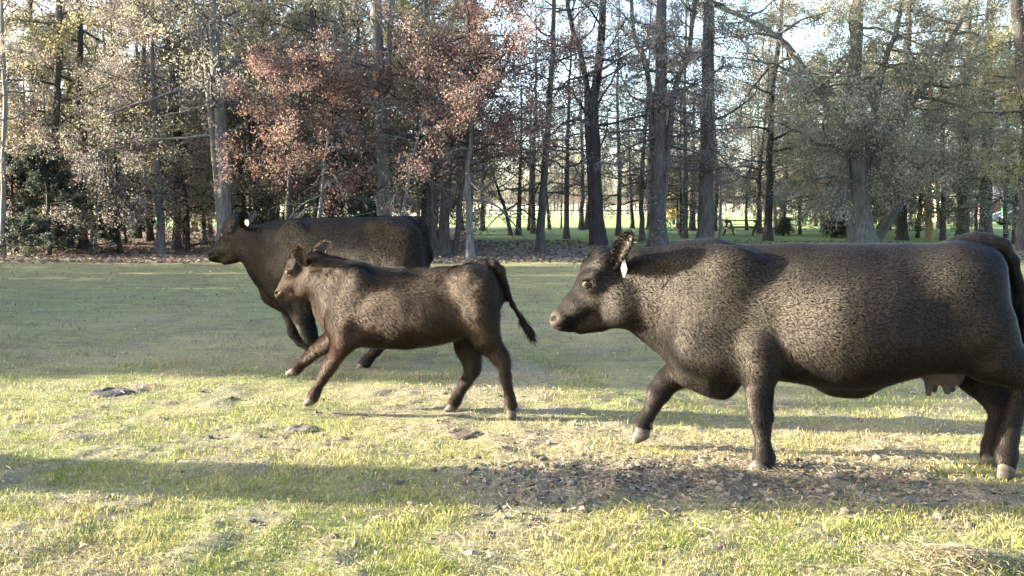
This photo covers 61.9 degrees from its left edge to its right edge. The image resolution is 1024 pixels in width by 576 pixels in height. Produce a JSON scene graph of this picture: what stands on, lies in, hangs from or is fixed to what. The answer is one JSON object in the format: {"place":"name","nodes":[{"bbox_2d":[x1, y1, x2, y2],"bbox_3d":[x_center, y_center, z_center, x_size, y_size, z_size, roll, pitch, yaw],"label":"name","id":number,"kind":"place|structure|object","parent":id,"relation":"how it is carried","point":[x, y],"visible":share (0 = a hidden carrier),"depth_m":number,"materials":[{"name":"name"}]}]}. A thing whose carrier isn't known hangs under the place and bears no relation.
{"place":"outdoors","nodes":[
{"label":"outdoors","id":0,"kind":"place"},
{"bbox_2d":[0,204,1023,575],"bbox_3d":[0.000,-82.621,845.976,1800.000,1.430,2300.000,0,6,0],"label":"ground","id":1,"kind":"structure","parent":0,"point":[552,278],"depth_m":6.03,"materials":[{"name":"green plant"}]},
{"bbox_2d":[0,0,46,190],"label":"tree","id":2,"kind":"object","parent":1,"relation":"on","point":[7,72],"visible":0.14,"depth_m":31.28,"materials":[{"name":"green plant"}]},
{"bbox_2d":[0,0,63,256],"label":"slim tree","id":3,"kind":"object","parent":1,"relation":"on","point":[5,104],"visible":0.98,"depth_m":25.74,"materials":[{"name":"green plant"}]},
{"bbox_2d":[0,153,78,252],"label":"cedar tree","id":4,"kind":"object","parent":1,"relation":"on","point":[22,174],"visible":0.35,"depth_m":27.81,"materials":[{"name":"green plant"}]},
{"bbox_2d":[0,30,101,250],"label":"leafy tree","id":5,"kind":"object","parent":1,"relation":"on","point":[15,95],"visible":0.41,"depth_m":28.31,"materials":[{"name":"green plant"}]},
{"bbox_2d":[0,148,125,255],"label":"cedar tree","id":6,"kind":"object","parent":1,"relation":"on","point":[40,178],"visible":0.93,"depth_m":26.30,"materials":[{"name":"green plant"}]},
{"bbox_2d":[0,0,128,249],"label":"tree","id":7,"kind":"object","parent":1,"relation":"on","point":[59,38],"visible":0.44,"depth_m":28.79,"materials":[{"name":"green plant"}]},
{"bbox_2d":[0,0,132,243],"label":"tree","id":8,"kind":"object","parent":1,"relation":"on","point":[73,46],"visible":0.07,"depth_m":33.66,"materials":[{"name":"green plant"}]},
{"bbox_2d":[0,13,134,242],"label":"leafy tree","id":9,"kind":"object","parent":1,"relation":"on","point":[45,79],"visible":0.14,"depth_m":31.43,"materials":[{"name":"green plant"}]},
{"bbox_2d":[7,0,133,236],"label":"tree","id":10,"kind":"object","parent":1,"relation":"on","point":[40,15],"visible":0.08,"depth_m":36.42,"materials":[{"name":"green plant"}]},
{"bbox_2d":[17,0,139,227],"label":"tree","id":11,"kind":"object","parent":1,"relation":"on","point":[87,42],"visible":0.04,"depth_m":40.80,"materials":[{"name":"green plant"}]},
{"bbox_2d":[0,0,169,249],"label":"broken tree","id":12,"kind":"object","parent":1,"relation":"on","point":[79,36],"visible":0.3,"depth_m":29.35,"materials":[{"name":"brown plant"}]},
{"bbox_2d":[65,154,118,253],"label":"pale sapling","id":13,"kind":"object","parent":1,"relation":"on","point":[91,225],"visible":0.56,"depth_m":27.34,"materials":[{"name":"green plant"}]},
{"bbox_2d":[47,0,171,228],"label":"tree","id":14,"kind":"object","parent":1,"relation":"on","point":[103,35],"visible":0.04,"depth_m":44.89,"materials":[{"name":"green plant"}]},
{"bbox_2d":[86,387,134,397],"bbox_3d":[-3.381,0.866,7.175,0.330,0.058,0.358,-5,7,-41],"label":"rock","id":15,"kind":"object","parent":1,"relation":"on","point":[108,391],"visible":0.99,"depth_m":7.12,"materials":[{"name":"grey stone"}]},
{"bbox_2d":[26,0,195,252],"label":"leafy tree","id":16,"kind":"object","parent":1,"relation":"on","point":[117,203],"visible":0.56,"depth_m":26.89,"materials":[{"name":"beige plant"}]},
{"bbox_2d":[51,1,177,238],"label":"tree","id":17,"kind":"object","parent":1,"relation":"on","point":[137,231],"visible":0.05,"depth_m":38.59,"materials":[{"name":"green plant"}]},
{"bbox_2d":[97,175,156,245],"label":"cedar tree","id":18,"kind":"object","parent":1,"relation":"on","point":[126,238],"visible":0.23,"depth_m":33.74,"materials":[{"name":"green plant"}]},
{"bbox_2d":[49,0,213,241],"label":"tree","id":19,"kind":"object","parent":1,"relation":"on","point":[149,236],"visible":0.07,"depth_m":35.59,"materials":[{"name":"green plant"}]},
{"bbox_2d":[67,0,255,250],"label":"leafy tree","id":20,"kind":"object","parent":1,"relation":"on","point":[148,178],"visible":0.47,"depth_m":27.87,"materials":[{"name":"brown plant"}]},
{"bbox_2d":[65,0,263,253],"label":"tree","id":21,"kind":"object","parent":1,"relation":"on","point":[160,246],"visible":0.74,"depth_m":26.84,"materials":[{"name":"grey plant"}]},
{"bbox_2d":[107,0,260,249],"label":"tree","id":22,"kind":"object","parent":1,"relation":"on","point":[175,244],"visible":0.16,"depth_m":29.33,"materials":[{"name":"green plant"}]},
{"bbox_2d":[130,0,253,244],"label":"tree","id":23,"kind":"object","parent":1,"relation":"on","point":[183,220],"visible":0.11,"depth_m":32.96,"materials":[{"name":"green plant"}]},
{"bbox_2d":[73,0,317,240],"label":"forked tree","id":24,"kind":"object","parent":1,"relation":"on","point":[212,58],"visible":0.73,"depth_m":25.79,"materials":[{"name":"grey plant"}]},
{"bbox_2d":[131,0,270,241],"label":"leafy tree","id":25,"kind":"object","parent":1,"relation":"on","point":[194,222],"visible":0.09,"depth_m":33.92,"materials":[{"name":"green plant"}]},
{"bbox_2d":[142,0,315,219],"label":"tree","id":26,"kind":"object","parent":1,"relation":"on","point":[242,200],"visible":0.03,"depth_m":34.56,"materials":[{"name":"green plant"}]},
{"bbox_2d":[137,0,337,247],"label":"leafy tree","id":27,"kind":"object","parent":1,"relation":"on","point":[254,194],"visible":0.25,"depth_m":29.34,"materials":[{"name":"brown plant"}]},
{"bbox_2d":[198,129,284,222],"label":"cedar tree","id":28,"kind":"object","parent":1,"relation":"on","point":[261,211],"visible":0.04,"depth_m":36.16,"materials":[{"name":"green plant"}]},
{"bbox_2d":[193,0,307,224],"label":"tree","id":29,"kind":"object","parent":1,"relation":"on","point":[258,216],"visible":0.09,"depth_m":32.20,"materials":[{"name":"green plant"}]},
{"bbox_2d":[186,0,353,222],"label":"tree","id":30,"kind":"object","parent":1,"relation":"on","point":[255,124],"visible":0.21,"depth_m":29.29,"materials":[{"name":"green plant"}]},
{"bbox_2d":[248,0,342,216],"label":"tree","id":31,"kind":"object","parent":1,"relation":"on","point":[307,184],"visible":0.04,"depth_m":34.80,"materials":[{"name":"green plant"}]},
{"bbox_2d":[211,25,381,218],"bbox_3d":[-6.663,-4.104,25.040,5.044,6.695,4.948,4,7,32],"label":"red tree","id":32,"kind":"object","parent":1,"relation":"on","point":[258,64],"visible":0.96,"depth_m":24.58,"materials":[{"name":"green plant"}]},
{"bbox_2d":[220,0,375,217],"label":"tree","id":33,"kind":"object","parent":1,"relation":"on","point":[311,25],"visible":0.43,"depth_m":28.89,"materials":[{"name":"brown plant"}]},
{"bbox_2d":[284,423,319,433],"bbox_3d":[-1.496,0.991,6.061,0.264,0.038,0.196,2,6,18],"label":"rock","id":34,"kind":"object","parent":1,"relation":"on","point":[301,426],"visible":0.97,"depth_m":6.03,"materials":[{"name":"grey stone"}]},
{"bbox_2d":[267,109,369,220],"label":"bare tree","id":35,"kind":"object","parent":1,"relation":"on","point":[322,186],"visible":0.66,"depth_m":24.75,"materials":[{"name":"brown plant"}]},
{"bbox_2d":[208,208,433,368],"bbox_3d":[-1.932,0.006,8.478,2.498,1.608,0.690,2,6,18],"label":"cow","id":36,"kind":"object","parent":1,"relation":"on","point":[261,252],"visible":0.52,"depth_m":8.25},
{"bbox_2d":[234,0,417,201],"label":"tree","id":37,"kind":"object","parent":1,"relation":"on","point":[356,23],"visible":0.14,"depth_m":31.61,"materials":[{"name":"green plant"}]},
{"bbox_2d":[237,0,418,218],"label":"leafy tree","id":38,"kind":"object","parent":1,"relation":"on","point":[299,26],"visible":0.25,"depth_m":29.98,"materials":[{"name":"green plant"}]},
{"bbox_2d":[280,0,394,212],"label":"tree","id":39,"kind":"object","parent":1,"relation":"on","point":[358,39],"visible":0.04,"depth_m":35.32,"materials":[{"name":"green plant"}]},
{"bbox_2d":[340,196,376,216],"bbox_3d":[-4.962,-1.875,29.042,2.386,2.579,2.319,-4,7,-36],"label":"bush","id":40,"kind":"object","parent":1,"relation":"on","point":[361,209],"visible":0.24,"depth_m":28.71,"materials":[{"name":"green plant"}]},
{"bbox_2d":[260,0,466,216],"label":"tall tree","id":41,"kind":"object","parent":1,"relation":"on","point":[384,104],"visible":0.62,"depth_m":26.23,"materials":[{"name":"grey plant"}]},
{"bbox_2d":[310,0,438,215],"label":"leafy tree","id":42,"kind":"object","parent":1,"relation":"on","point":[413,199],"visible":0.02,"depth_m":37.46,"materials":[{"name":"brown plant"}]},
{"bbox_2d":[349,101,463,218],"bbox_3d":[-3.058,-3.020,24.789,2.703,4.786,3.073,-5,8,-41],"label":"bare tree","id":43,"kind":"object","parent":1,"relation":"on","point":[405,200],"visible":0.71,"depth_m":24.69,"materials":[{"name":"brown plant"}]},
{"bbox_2d":[274,239,539,419],"bbox_3d":[-0.803,0.310,6.453,2.062,1.346,0.480,1,6,7],"label":"calf","id":44,"kind":"object","parent":1,"relation":"on","point":[357,304],"visible":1,"depth_m":6.29},
{"bbox_2d":[327,0,491,233],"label":"leafy tree","id":45,"kind":"object","parent":1,"relation":"on","point":[426,194],"visible":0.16,"depth_m":32.74,"materials":[{"name":"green plant"}]},
{"bbox_2d":[353,0,495,231],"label":"tree","id":46,"kind":"object","parent":1,"relation":"on","point":[424,204],"visible":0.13,"depth_m":32.79,"materials":[{"name":"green plant"}]},
{"bbox_2d":[355,0,498,240],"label":"tree","id":47,"kind":"object","parent":1,"relation":"on","point":[436,111],"visible":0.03,"depth_m":36.82,"materials":[{"name":"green plant"}]},
{"bbox_2d":[347,0,535,250],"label":"tree","id":48,"kind":"object","parent":1,"relation":"on","point":[433,235],"visible":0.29,"depth_m":28.76,"materials":[{"name":"brown plant"}]},
{"bbox_2d":[311,0,606,256],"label":"red tree","id":49,"kind":"object","parent":1,"relation":"on","point":[475,54],"visible":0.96,"depth_m":25.28,"materials":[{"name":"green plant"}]},
{"bbox_2d":[444,428,478,439],"bbox_3d":[-0.344,1.003,5.930,0.232,0.034,0.223,-4,7,-37],"label":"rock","id":50,"kind":"object","parent":1,"relation":"on","point":[464,434],"visible":1,"depth_m":5.88,"materials":[{"name":"beige stone"}]},
{"bbox_2d":[425,0,517,232],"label":"tree","id":51,"kind":"object","parent":1,"relation":"on","point":[477,124],"visible":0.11,"depth_m":45.28,"materials":[{"name":"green plant"}]},
{"bbox_2d":[424,94,533,257],"bbox_3d":[-0.943,-3.265,25.095,3.188,5.013,2.987,0,6,0],"label":"slim tree","id":52,"kind":"object","parent":1,"relation":"on","point":[469,248],"visible":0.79,"depth_m":25.03,"materials":[{"name":"grey plant"}]},
{"bbox_2d":[465,88,525,230],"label":"park tree","id":53,"kind":"object","parent":1,"relation":"on","point":[481,228],"visible":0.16,"depth_m":50.87,"materials":[{"name":"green plant"}]},
{"bbox_2d":[474,122,542,234],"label":"park tree","id":54,"kind":"object","parent":1,"relation":"on","point":[500,198],"visible":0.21,"depth_m":43.07,"materials":[{"name":"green plant"}]},
{"bbox_2d":[0,351,1023,575],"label":"loose hay","id":55,"kind":"object","parent":1,"relation":"on","point":[968,551],"visible":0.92,"depth_m":4.67},
{"bbox_2d":[0,238,1023,575],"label":"fallen leaves","id":56,"kind":"object","parent":1,"relation":"on","point":[148,258],"depth_m":7.74,"materials":[{"name":"brown plant"}]},
{"bbox_2d":[2,350,1021,575],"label":"soil crumbs","id":57,"kind":"object","parent":1,"relation":"on","point":[823,489],"visible":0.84,"depth_m":4.85,"materials":[{"name":"brown soil"}]},
{"bbox_2d":[475,85,564,235],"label":"park tree","id":58,"kind":"object","parent":1,"relation":"on","point":[518,225],"visible":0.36,"depth_m":43.17,"materials":[{"name":"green plant"}]},
{"bbox_2d":[496,92,562,230],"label":"park tree","id":59,"kind":"object","parent":1,"relation":"on","point":[529,209],"visible":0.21,"depth_m":50.74,"materials":[{"name":"brown plant"}]},
{"bbox_2d":[479,0,586,233],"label":"twiggy tree","id":60,"kind":"object","parent":1,"relation":"on","point":[533,201],"visible":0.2,"depth_m":45.31,"materials":[{"name":"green plant"}]},
{"bbox_2d":[502,108,580,229],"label":"park tree","id":61,"kind":"object","parent":1,"relation":"on","point":[548,221],"visible":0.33,"depth_m":52.90,"materials":[{"name":"brown plant"}]},
{"bbox_2d":[529,492,568,505],"bbox_3d":[0.208,1.136,4.639,0.227,0.032,0.180,0,6,0],"label":"stone","id":62,"kind":"object","parent":1,"relation":"on","point":[553,497],"visible":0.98,"depth_m":4.61,"materials":[{"name":"grey stone"}]},
{"bbox_2d":[501,0,617,252],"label":"slim tree","id":63,"kind":"object","parent":1,"relation":"on","point":[540,245],"visible":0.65,"depth_m":27.55,"materials":[{"name":"brown plant"}]},
{"bbox_2d":[495,0,631,238],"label":"twiggy tree","id":64,"kind":"object","parent":1,"relation":"on","point":[566,229],"visible":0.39,"depth_m":38.39,"materials":[{"name":"brown plant"}]},
{"bbox_2d":[549,89,621,229],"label":"park tree","id":65,"kind":"object","parent":1,"relation":"on","point":[586,223],"visible":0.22,"depth_m":52.98,"materials":[{"name":"brown plant"}]},
{"bbox_2d":[500,0,676,245],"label":"forked tree","id":66,"kind":"object","parent":1,"relation":"on","point":[597,232],"visible":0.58,"depth_m":32.42,"materials":[{"name":"brown plant"}]},
{"bbox_2d":[543,0,640,229],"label":"twiggy tree","id":67,"kind":"object","parent":1,"relation":"on","point":[581,226],"visible":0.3,"depth_m":51.09,"materials":[{"name":"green plant"}]},
{"bbox_2d":[556,0,681,235],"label":"twiggy tree","id":68,"kind":"object","parent":1,"relation":"on","point":[618,229],"visible":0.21,"depth_m":42.48,"materials":[{"name":"grey plant"}]},
{"bbox_2d":[604,94,646,228],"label":"park tree","id":69,"kind":"object","parent":1,"relation":"on","point":[632,224],"visible":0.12,"depth_m":55.34,"materials":[{"name":"brown plant"}]},
{"bbox_2d":[581,0,693,241],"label":"twiggy tree","id":70,"kind":"object","parent":1,"relation":"on","point":[642,184],"visible":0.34,"depth_m":35.62,"materials":[{"name":"grey plant"}]},
{"bbox_2d":[564,0,758,246],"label":"broad tree","id":71,"kind":"object","parent":1,"relation":"on","point":[658,139],"visible":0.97,"depth_m":30.78,"materials":[{"name":"grey plant"}]},
{"bbox_2d":[613,0,735,207],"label":"twiggy tree","id":72,"kind":"object","parent":1,"relation":"on","point":[644,112],"visible":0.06,"depth_m":54.00,"materials":[{"name":"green plant"}]},
{"bbox_2d":[626,43,734,234],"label":"leafy tree","id":73,"kind":"object","parent":1,"relation":"on","point":[670,189],"visible":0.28,"depth_m":43.97,"materials":[{"name":"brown plant"}]},
{"bbox_2d":[619,0,747,237],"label":"twiggy tree","id":74,"kind":"object","parent":1,"relation":"on","point":[684,234],"visible":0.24,"depth_m":39.55,"materials":[{"name":"grey plant"}]},
{"bbox_2d":[647,97,736,230],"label":"park tree","id":75,"kind":"object","parent":1,"relation":"on","point":[692,227],"visible":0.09,"depth_m":50.88,"materials":[{"name":"brown plant"}]},
{"bbox_2d":[650,0,778,238],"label":"broad tree","id":76,"kind":"object","parent":1,"relation":"on","point":[705,224],"visible":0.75,"depth_m":31.80,"materials":[{"name":"grey plant"}]},
{"bbox_2d":[666,4,773,230],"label":"twiggy tree","id":77,"kind":"object","parent":1,"relation":"on","point":[716,198],"visible":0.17,"depth_m":48.92,"materials":[{"name":"brown plant"}]},
{"bbox_2d":[714,162,725,238],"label":"sapling","id":78,"kind":"object","parent":1,"relation":"on","point":[720,224],"visible":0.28,"depth_m":34.84,"materials":[{"name":"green plant"}]},
{"bbox_2d":[716,220,763,236],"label":"picnic table","id":79,"kind":"object","parent":1,"relation":"on","point":[730,227],"visible":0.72,"depth_m":41.61,"materials":[{"name":"brown wood"}]},
{"bbox_2d":[713,70,786,218],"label":"woodland tree","id":80,"kind":"object","parent":1,"relation":"on","point":[753,215],"visible":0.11,"depth_m":52.08,"materials":[{"name":"green plant"}]},
{"bbox_2d":[688,42,815,229],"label":"leafy tree","id":81,"kind":"object","parent":1,"relation":"on","point":[740,181],"visible":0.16,"depth_m":50.41,"materials":[{"name":"green plant"}]},
{"bbox_2d":[714,0,825,233],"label":"twiggy tree","id":82,"kind":"object","parent":1,"relation":"on","point":[757,178],"visible":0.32,"depth_m":45.45,"materials":[{"name":"grey plant"}]},
{"bbox_2d":[697,0,843,240],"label":"slim tree","id":83,"kind":"object","parent":1,"relation":"on","point":[768,233],"visible":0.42,"depth_m":36.55,"materials":[{"name":"brown plant"}]},
{"bbox_2d":[732,0,830,226],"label":"woodland tree","id":84,"kind":"object","parent":1,"relation":"on","point":[797,50],"visible":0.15,"depth_m":55.23,"materials":[{"name":"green plant"}]},
{"bbox_2d":[772,215,795,235],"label":"bush","id":85,"kind":"object","parent":1,"relation":"on","point":[783,228],"visible":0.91,"depth_m":42.64,"materials":[{"name":"green plant"}]},
{"bbox_2d":[746,65,824,223],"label":"woodland tree","id":86,"kind":"object","parent":1,"relation":"on","point":[785,178],"visible":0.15,"depth_m":48.05,"materials":[{"name":"green plant"}]},
{"bbox_2d":[550,230,1023,480],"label":"cow","id":87,"kind":"object","parent":1,"relation":"on","point":[716,318],"visible":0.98,"depth_m":5.00},
{"bbox_2d":[734,45,845,234],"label":"leafy tree","id":88,"kind":"object","parent":1,"relation":"on","point":[781,205],"visible":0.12,"depth_m":43.90,"materials":[{"name":"green plant"}]},
{"bbox_2d":[746,50,895,237],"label":"leafy tree","id":89,"kind":"object","parent":1,"relation":"on","point":[804,176],"visible":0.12,"depth_m":41.32,"materials":[{"name":"green plant"}]},
{"bbox_2d":[814,205,846,237],"bbox_3d":[15.203,-2.856,40.227,1.855,2.063,1.909,0,6,0],"label":"bush","id":90,"kind":"object","parent":1,"relation":"on","point":[839,231],"visible":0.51,"depth_m":39.98,"materials":[{"name":"green plant"}]},
{"bbox_2d":[800,26,886,208],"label":"woodland tree","id":91,"kind":"object","parent":1,"relation":"on","point":[825,29],"visible":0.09,"depth_m":42.29,"materials":[{"name":"green plant"}]},
{"bbox_2d":[680,0,1023,243],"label":"oak tree","id":92,"kind":"object","parent":1,"relation":"on","point":[860,157],"visible":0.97,"depth_m":32.18,"materials":[{"name":"green plant"}]},
{"bbox_2d":[798,45,949,232],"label":"leafy tree","id":93,"kind":"object","parent":1,"relation":"on","point":[891,171],"visible":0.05,"depth_m":44.49,"materials":[{"name":"green plant"}]},
{"bbox_2d":[876,177,920,242],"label":"dead tree","id":94,"kind":"object","parent":1,"relation":"on","point":[885,225],"visible":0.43,"depth_m":35.24,"materials":[{"name":"grey wood"}]},
{"bbox_2d":[833,0,975,240],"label":"slim tree","id":95,"kind":"object","parent":1,"relation":"on","point":[902,230],"visible":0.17,"depth_m":37.11,"materials":[{"name":"green plant"}]},
{"bbox_2d":[863,56,994,237],"bbox_3d":[18.495,-6.731,40.103,5.356,8.993,6.625,-1,6,-9],"label":"leafy tree","id":96,"kind":"object","parent":1,"relation":"on","point":[914,205],"visible":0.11,"depth_m":39.32,"materials":[{"name":"green plant"}]},
{"bbox_2d":[881,55,978,240],"bbox_3d":[18.334,-6.001,36.609,4.504,8.232,4.244,0,6,0],"label":"slim tree","id":97,"kind":"object","parent":1,"relation":"on","point":[929,234],"visible":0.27,"depth_m":37.08,"materials":[{"name":"green plant"}]},
{"bbox_2d":[874,12,997,240],"bbox_3d":[18.553,-6.774,36.934,4.571,9.707,4.341,0,6,0],"label":"slim tree","id":98,"kind":"object","parent":1,"relation":"on","point":[942,235],"visible":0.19,"depth_m":36.99,"materials":[{"name":"green plant"}]},
{"bbox_2d":[911,46,1021,235],"bbox_3d":[20.512,-6.198,36.725,6.324,8.584,5.113,2,6,15],"label":"leafy tree","id":99,"kind":"object","parent":1,"relation":"on","point":[967,218],"visible":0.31,"depth_m":36.87,"materials":[{"name":"green plant"}]},
{"bbox_2d":[914,0,1019,236],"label":"broad tree","id":100,"kind":"object","parent":1,"relation":"on","point":[961,200],"visible":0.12,"depth_m":39.30,"materials":[{"name":"green plant"}]},
{"bbox_2d":[938,0,1023,234],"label":"broad tree","id":101,"kind":"object","parent":1,"relation":"on","point":[988,227],"visible":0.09,"depth_m":39.47,"materials":[{"name":"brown plant"}]},
{"bbox_2d":[941,0,1023,155],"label":"tall tree","id":102,"kind":"object","parent":1,"relation":"on","point":[1017,13],"visible":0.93,"depth_m":27.84,"materials":[{"name":"green plant"}]},
{"bbox_2d":[947,20,1020,237],"bbox_3d":[22.978,-7.218,38.978,5.109,10.153,4.723,0,6,0],"label":"slim tree","id":103,"kind":"object","parent":1,"relation":"on","point":[1006,235],"visible":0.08,"depth_m":39.77,"materials":[{"name":"green plant"}]},
{"bbox_2d":[951,20,1022,243],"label":"leafy tree","id":104,"kind":"object","parent":1,"relation":"on","point":[1015,201],"visible":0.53,"depth_m":34.05,"materials":[{"name":"green plant"}]},
{"bbox_2d":[955,0,1023,249],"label":"woodland tree","id":105,"kind":"object","parent":1,"relation":"on","point":[1019,243],"visible":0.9,"depth_m":29.35,"materials":[{"name":"green plant"}]},
{"bbox_2d":[0,0,1023,203],"label":"sky","id":106,"kind":"structure","parent":0,"point":[636,7],"materials":[{"name":"white"}]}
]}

